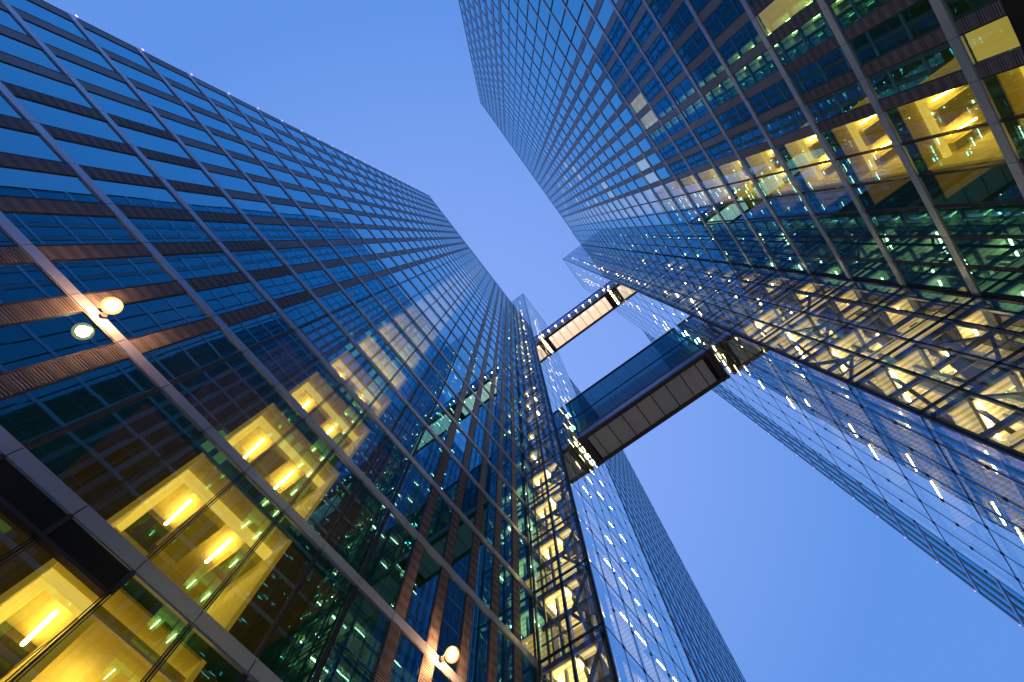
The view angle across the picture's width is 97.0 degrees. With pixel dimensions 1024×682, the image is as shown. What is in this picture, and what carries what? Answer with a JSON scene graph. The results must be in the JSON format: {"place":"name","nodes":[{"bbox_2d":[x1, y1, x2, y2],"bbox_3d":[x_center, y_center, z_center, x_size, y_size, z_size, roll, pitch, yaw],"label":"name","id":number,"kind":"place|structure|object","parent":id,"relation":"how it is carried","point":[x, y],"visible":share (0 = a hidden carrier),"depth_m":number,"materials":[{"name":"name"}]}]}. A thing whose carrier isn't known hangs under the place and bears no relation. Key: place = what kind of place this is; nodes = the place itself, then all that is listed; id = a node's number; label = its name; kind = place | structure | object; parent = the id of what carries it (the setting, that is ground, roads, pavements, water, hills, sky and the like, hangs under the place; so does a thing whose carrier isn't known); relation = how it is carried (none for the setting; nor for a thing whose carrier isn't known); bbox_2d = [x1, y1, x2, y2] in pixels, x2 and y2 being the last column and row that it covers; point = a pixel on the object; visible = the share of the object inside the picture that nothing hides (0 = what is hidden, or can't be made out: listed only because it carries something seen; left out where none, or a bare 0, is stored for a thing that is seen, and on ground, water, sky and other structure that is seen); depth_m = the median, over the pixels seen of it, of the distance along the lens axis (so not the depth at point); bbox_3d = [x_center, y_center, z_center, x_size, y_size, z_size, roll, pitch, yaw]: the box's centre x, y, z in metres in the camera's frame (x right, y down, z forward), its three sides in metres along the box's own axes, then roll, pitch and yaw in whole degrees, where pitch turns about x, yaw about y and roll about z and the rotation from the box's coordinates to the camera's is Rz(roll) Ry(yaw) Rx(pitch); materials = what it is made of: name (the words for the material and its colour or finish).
{"place":"outdoors","nodes":[
{"label":"outdoors","id":0,"kind":"place"},
{"bbox_2d":[43,0,1023,681],"label":"sky","id":1,"kind":"structure","parent":0,"point":[800,581],"materials":[{"name":"blue"}]},
{"bbox_2d":[458,0,1023,626],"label":"office tower","id":2,"kind":"structure","parent":0,"point":[872,140],"depth_m":27.30,"materials":[{"name":"blue glass"}]},
{"bbox_2d":[459,0,1023,622],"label":"window","id":3,"kind":"structure","parent":2,"relation":"in","point":[758,164],"depth_m":42.70,"materials":[{"name":"blue glass"}]},
{"label":"ground","id":4,"kind":"structure","parent":0,"visible":0},
{"bbox_2d":[0,0,745,681],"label":"office tower","id":5,"kind":"structure","parent":4,"relation":"on","point":[264,424],"depth_m":16.73,"materials":[{"name":"blue glass"}]},
{"bbox_2d":[0,94,22,118],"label":"window","id":6,"kind":"structure","parent":5,"relation":"in","point":[5,106],"depth_m":14.12,"materials":[{"name":"blue glass"}]},
{"bbox_2d":[0,9,28,35],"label":"window","id":7,"kind":"structure","parent":5,"relation":"in","point":[6,19],"depth_m":16.87,"materials":[{"name":"blue glass"}]},
{"bbox_2d":[0,34,61,72],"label":"window","id":8,"kind":"structure","parent":5,"relation":"in","point":[11,46],"depth_m":16.51,"materials":[{"name":"blue glass"}]},
{"bbox_2d":[0,61,93,108],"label":"window","id":9,"kind":"structure","parent":5,"relation":"in","point":[9,73],"depth_m":16.10,"materials":[{"name":"blue glass"}]},
{"bbox_2d":[23,19,115,71],"bbox_3d":[-18.694,-12.470,19.318,0.002,3.520,1.075,-37,-79,8],"label":"window","id":10,"kind":"structure","parent":5,"relation":"in","point":[46,36],"depth_m":19.15,"materials":[{"name":"blue glass"}]},
{"bbox_2d":[15,96,125,143],"bbox_3d":[-15.765,-7.882,16.380,0.002,3.520,1.075,-37,-79,8],"label":"window","id":11,"kind":"structure","parent":5,"relation":"in","point":[44,114],"depth_m":16.15,"materials":[{"name":"blue glass"}]},
{"bbox_2d":[56,56,141,101],"bbox_3d":[-17.727,-11.236,19.611,0.002,3.520,1.075,-37,-79,8],"label":"window","id":12,"kind":"structure","parent":5,"relation":"in","point":[79,72],"depth_m":19.44,"materials":[{"name":"blue glass"}]},
{"bbox_2d":[53,138,154,176],"bbox_3d":[-14.797,-6.649,16.673,0.001,3.520,1.075,-37,-79,8],"label":"window","id":13,"kind":"structure","parent":5,"relation":"in","point":[91,156],"depth_m":16.50,"materials":[{"name":"blue glass"}]},
{"bbox_2d":[99,300,123,317],"bbox_3d":[-10.688,-0.879,12.062,0.690,0.552,0.468,-37,-79,8],"label":"wall lamp","id":14,"kind":"object","parent":5,"relation":"attached to","point":[110,306],"visible":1,"depth_m":11.98,"materials":[{"name":"white glass"}]},
{"bbox_2d":[87,91,166,130],"bbox_3d":[-16.758,-10.003,19.904,0.001,3.520,1.075,-37,-79,8],"label":"window","id":15,"kind":"structure","parent":5,"relation":"in","point":[110,106],"depth_m":19.73,"materials":[{"name":"blue glass"}]},
{"bbox_2d":[109,181,184,209],"bbox_3d":[-13.829,-5.415,16.966,0.001,3.520,1.075,-37,-79,8],"label":"window","id":16,"kind":"structure","parent":5,"relation":"in","point":[147,196],"depth_m":17.37,"materials":[{"name":"blue glass"}]},
{"bbox_2d":[117,125,190,158],"bbox_3d":[-15.790,-8.770,20.198,0.001,3.520,1.075,-37,-79,8],"label":"window","id":17,"kind":"structure","parent":5,"relation":"in","point":[139,139],"depth_m":20.02,"materials":[{"name":"blue glass"}]},
{"bbox_2d":[147,158,215,186],"bbox_3d":[-14.822,-7.536,20.491,0.001,3.520,1.075,-37,-79,8],"label":"window","id":18,"kind":"structure","parent":5,"relation":"in","point":[169,171],"depth_m":20.34,"materials":[{"name":"blue glass"}]},
{"bbox_2d":[162,220,212,241],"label":"window","id":19,"kind":"structure","parent":5,"relation":"in","point":[190,230],"depth_m":18.09,"materials":[{"name":"blue glass"}]},
{"bbox_2d":[175,190,238,213],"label":"window","id":20,"kind":"structure","parent":5,"relation":"in","point":[197,202],"depth_m":20.62,"materials":[{"name":"blue glass"}]},
{"bbox_2d":[205,252,239,272],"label":"window","id":21,"kind":"structure","parent":5,"relation":"in","point":[220,258],"depth_m":18.75,"materials":[{"name":"blue glass"}]},
{"bbox_2d":[204,222,261,240],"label":"window","id":22,"kind":"structure","parent":5,"relation":"in","point":[223,231],"depth_m":20.92,"materials":[{"name":"blue glass"}]},
{"bbox_2d":[241,282,265,302],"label":"window","id":23,"kind":"structure","parent":5,"relation":"in","point":[248,286],"depth_m":19.27,"materials":[{"name":"blue glass"}]},
{"bbox_2d":[232,198,277,216],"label":"window","id":24,"kind":"structure","parent":5,"relation":"in","point":[249,207],"depth_m":24.49,"materials":[{"name":"blue glass"}]},
{"bbox_2d":[231,249,283,270],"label":"window","id":25,"kind":"structure","parent":5,"relation":"in","point":[253,259],"depth_m":21.22,"materials":[{"name":"blue glass"}]},
{"bbox_2d":[254,224,297,239],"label":"window","id":26,"kind":"structure","parent":5,"relation":"in","point":[271,232],"depth_m":24.79,"materials":[{"name":"blue glass"}]},
{"bbox_2d":[256,275,305,299],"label":"window","id":27,"kind":"structure","parent":5,"relation":"in","point":[278,287],"depth_m":21.51,"materials":[{"name":"blue glass"}]},
{"bbox_2d":[272,311,290,329],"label":"window","id":28,"kind":"structure","parent":5,"relation":"in","point":[275,313],"depth_m":19.72,"materials":[{"name":"blue glass"}]},
{"bbox_2d":[276,247,315,264],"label":"window","id":29,"kind":"structure","parent":5,"relation":"in","point":[292,256],"depth_m":25.08,"materials":[{"name":"blue glass"}]},
{"bbox_2d":[292,331,314,354],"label":"window","id":30,"kind":"structure","parent":5,"relation":"in","point":[294,333],"depth_m":19.98,"materials":[{"name":"blue glass"}]},
{"bbox_2d":[282,299,325,327],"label":"window","id":31,"kind":"structure","parent":5,"relation":"in","point":[302,313],"depth_m":21.82,"materials":[{"name":"blue glass"}]},
{"bbox_2d":[298,269,333,288],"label":"window","id":32,"kind":"structure","parent":5,"relation":"in","point":[317,278],"depth_m":25.39,"materials":[{"name":"blue glass"}]},
{"bbox_2d":[298,316,347,354],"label":"window","id":33,"kind":"structure","parent":5,"relation":"in","point":[324,334],"depth_m":22.06,"materials":[{"name":"blue glass"}]},
{"bbox_2d":[318,290,350,312],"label":"window","id":34,"kind":"structure","parent":5,"relation":"in","point":[334,301],"depth_m":25.66,"materials":[{"name":"blue glass"}]},
{"bbox_2d":[323,339,367,380],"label":"window","id":35,"kind":"structure","parent":5,"relation":"in","point":[346,358],"depth_m":22.36,"materials":[{"name":"blue glass"}]},
{"bbox_2d":[332,305,369,335],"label":"window","id":36,"kind":"structure","parent":5,"relation":"in","point":[350,318],"depth_m":25.93,"materials":[{"name":"blue glass"}]},
{"bbox_2d":[347,362,386,406],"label":"window","id":37,"kind":"structure","parent":5,"relation":"in","point":[367,383],"depth_m":22.65,"materials":[{"name":"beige glass"}]},
{"bbox_2d":[352,325,386,357],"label":"window","id":38,"kind":"structure","parent":5,"relation":"in","point":[369,340],"depth_m":26.21,"materials":[{"name":"blue glass"}]},
{"bbox_2d":[6,0,744,681],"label":"window","id":39,"kind":"structure","parent":5,"relation":"in","point":[369,306],"depth_m":36.53,"materials":[{"name":"blue glass"}]},
{"bbox_2d":[365,412,386,438],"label":"window","id":40,"kind":"structure","parent":5,"relation":"in","point":[380,430],"depth_m":20.85,"materials":[{"name":"blue glass"}]},
{"bbox_2d":[371,346,402,379],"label":"window","id":41,"kind":"structure","parent":5,"relation":"in","point":[386,360],"depth_m":26.52,"materials":[{"name":"beige glass"}]},
{"bbox_2d":[369,385,405,430],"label":"window","id":42,"kind":"structure","parent":5,"relation":"in","point":[388,407],"depth_m":22.94,"materials":[{"name":"blue glass"}]},
{"bbox_2d":[386,438,409,469],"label":"window","id":43,"kind":"structure","parent":5,"relation":"in","point":[404,460],"depth_m":20.98,"materials":[{"name":"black glass"}]},
{"bbox_2d":[390,365,419,400],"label":"window","id":44,"kind":"structure","parent":5,"relation":"in","point":[405,382],"depth_m":26.82,"materials":[{"name":"blue glass"}]},
{"bbox_2d":[392,407,424,454],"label":"window","id":45,"kind":"structure","parent":5,"relation":"in","point":[408,431],"depth_m":23.25,"materials":[{"name":"blue glass"}]},
{"bbox_2d":[408,463,431,499],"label":"window","id":46,"kind":"structure","parent":5,"relation":"in","point":[424,486],"depth_m":21.06,"materials":[{"name":"blue glass"}]},
{"bbox_2d":[409,385,435,421],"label":"window","id":47,"kind":"structure","parent":5,"relation":"in","point":[422,402],"depth_m":27.11,"materials":[{"name":"blue glass"}]},
{"bbox_2d":[413,429,442,479],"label":"window","id":48,"kind":"structure","parent":5,"relation":"in","point":[428,453],"depth_m":23.53,"materials":[{"name":"blue glass"}]},
{"bbox_2d":[428,404,451,443],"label":"window","id":49,"kind":"structure","parent":5,"relation":"in","point":[440,422],"depth_m":27.39,"materials":[{"name":"teal glass"}]},
{"bbox_2d":[434,494,452,533],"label":"window","id":50,"kind":"structure","parent":5,"relation":"in","point":[443,511],"depth_m":21.00,"materials":[{"name":"black glass"}]},
{"bbox_2d":[440,645,456,661],"bbox_3d":[-2.022,10.167,14.666,0.690,0.552,0.468,-37,-79,8],"label":"wall lamp","id":51,"kind":"object","parent":5,"relation":"attached to","point":[452,654],"visible":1,"depth_m":14.59,"materials":[{"name":"white glass"}]},
{"bbox_2d":[441,456,460,502],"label":"window","id":52,"kind":"structure","parent":5,"relation":"in","point":[449,484],"depth_m":23.88,"materials":[{"name":"blue glass"}]},
{"bbox_2d":[451,427,466,463],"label":"window","id":53,"kind":"structure","parent":5,"relation":"in","point":[459,443],"depth_m":27.74,"materials":[{"name":"blue glass"}]},
{"bbox_2d":[455,518,472,572],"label":"window","id":54,"kind":"structure","parent":5,"relation":"in","point":[463,544],"depth_m":20.82,"materials":[{"name":"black glass"}]},
{"bbox_2d":[461,476,477,524],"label":"window","id":55,"kind":"structure","parent":5,"relation":"in","point":[468,509],"depth_m":24.17,"materials":[{"name":"blue glass"}]},
{"bbox_2d":[468,446,481,482],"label":"window","id":56,"kind":"structure","parent":5,"relation":"in","point":[474,469],"depth_m":28.02,"materials":[{"name":"blue glass"}]},
{"bbox_2d":[476,540,492,608],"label":"window","id":57,"kind":"structure","parent":5,"relation":"in","point":[485,563],"depth_m":20.65,"materials":[{"name":"blue glass"}]},
{"bbox_2d":[481,497,494,546],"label":"window","id":58,"kind":"structure","parent":5,"relation":"in","point":[488,520],"depth_m":24.46,"materials":[{"name":"blue glass"}]},
{"bbox_2d":[498,629,513,673],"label":"window","id":59,"kind":"structure","parent":5,"relation":"in","point":[507,646],"depth_m":18.49,"materials":[{"name":"blue glass"}]},
{"bbox_2d":[499,562,512,633],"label":"window","id":60,"kind":"structure","parent":5,"relation":"in","point":[506,579],"depth_m":20.92,"materials":[{"name":"blue glass"}]},
{"bbox_2d":[500,516,511,567],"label":"window","id":61,"kind":"structure","parent":5,"relation":"in","point":[506,529],"depth_m":24.81,"materials":[{"name":"blue glass"}]},
{"bbox_2d":[518,535,529,587],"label":"window","id":62,"kind":"structure","parent":5,"relation":"in","point":[524,574],"depth_m":25.07,"materials":[{"name":"green glass"}]},
{"bbox_2d":[520,585,534,656],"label":"window","id":63,"kind":"structure","parent":5,"relation":"in","point":[527,640],"depth_m":21.21,"materials":[{"name":"green glass"}]},
{"bbox_2d":[522,654,535,681],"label":"window","id":64,"kind":"structure","parent":5,"relation":"in","point":[528,670],"depth_m":18.76,"materials":[{"name":"blue glass"}]},
{"bbox_2d":[512,294,697,681],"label":"stair tower","id":65,"kind":"structure","parent":4,"relation":"on","point":[602,599],"depth_m":26.99,"materials":[{"name":"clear glass"}]},
{"bbox_2d":[541,287,618,352],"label":"skybridge","id":66,"kind":"object","parent":65,"relation":"attached to","point":[589,314],"visible":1,"depth_m":83.70,"materials":[{"name":"beige metal"}]},
{"bbox_2d":[565,327,729,466],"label":"skybridge","id":67,"kind":"object","parent":65,"relation":"attached to","point":[652,385],"visible":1,"depth_m":42.57,"materials":[{"name":"glass"}]},
{"bbox_2d":[563,245,1023,598],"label":"stair tower","id":68,"kind":"structure","parent":4,"relation":"on","point":[901,404],"depth_m":23.40,"materials":[{"name":"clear glass"}]}
]}

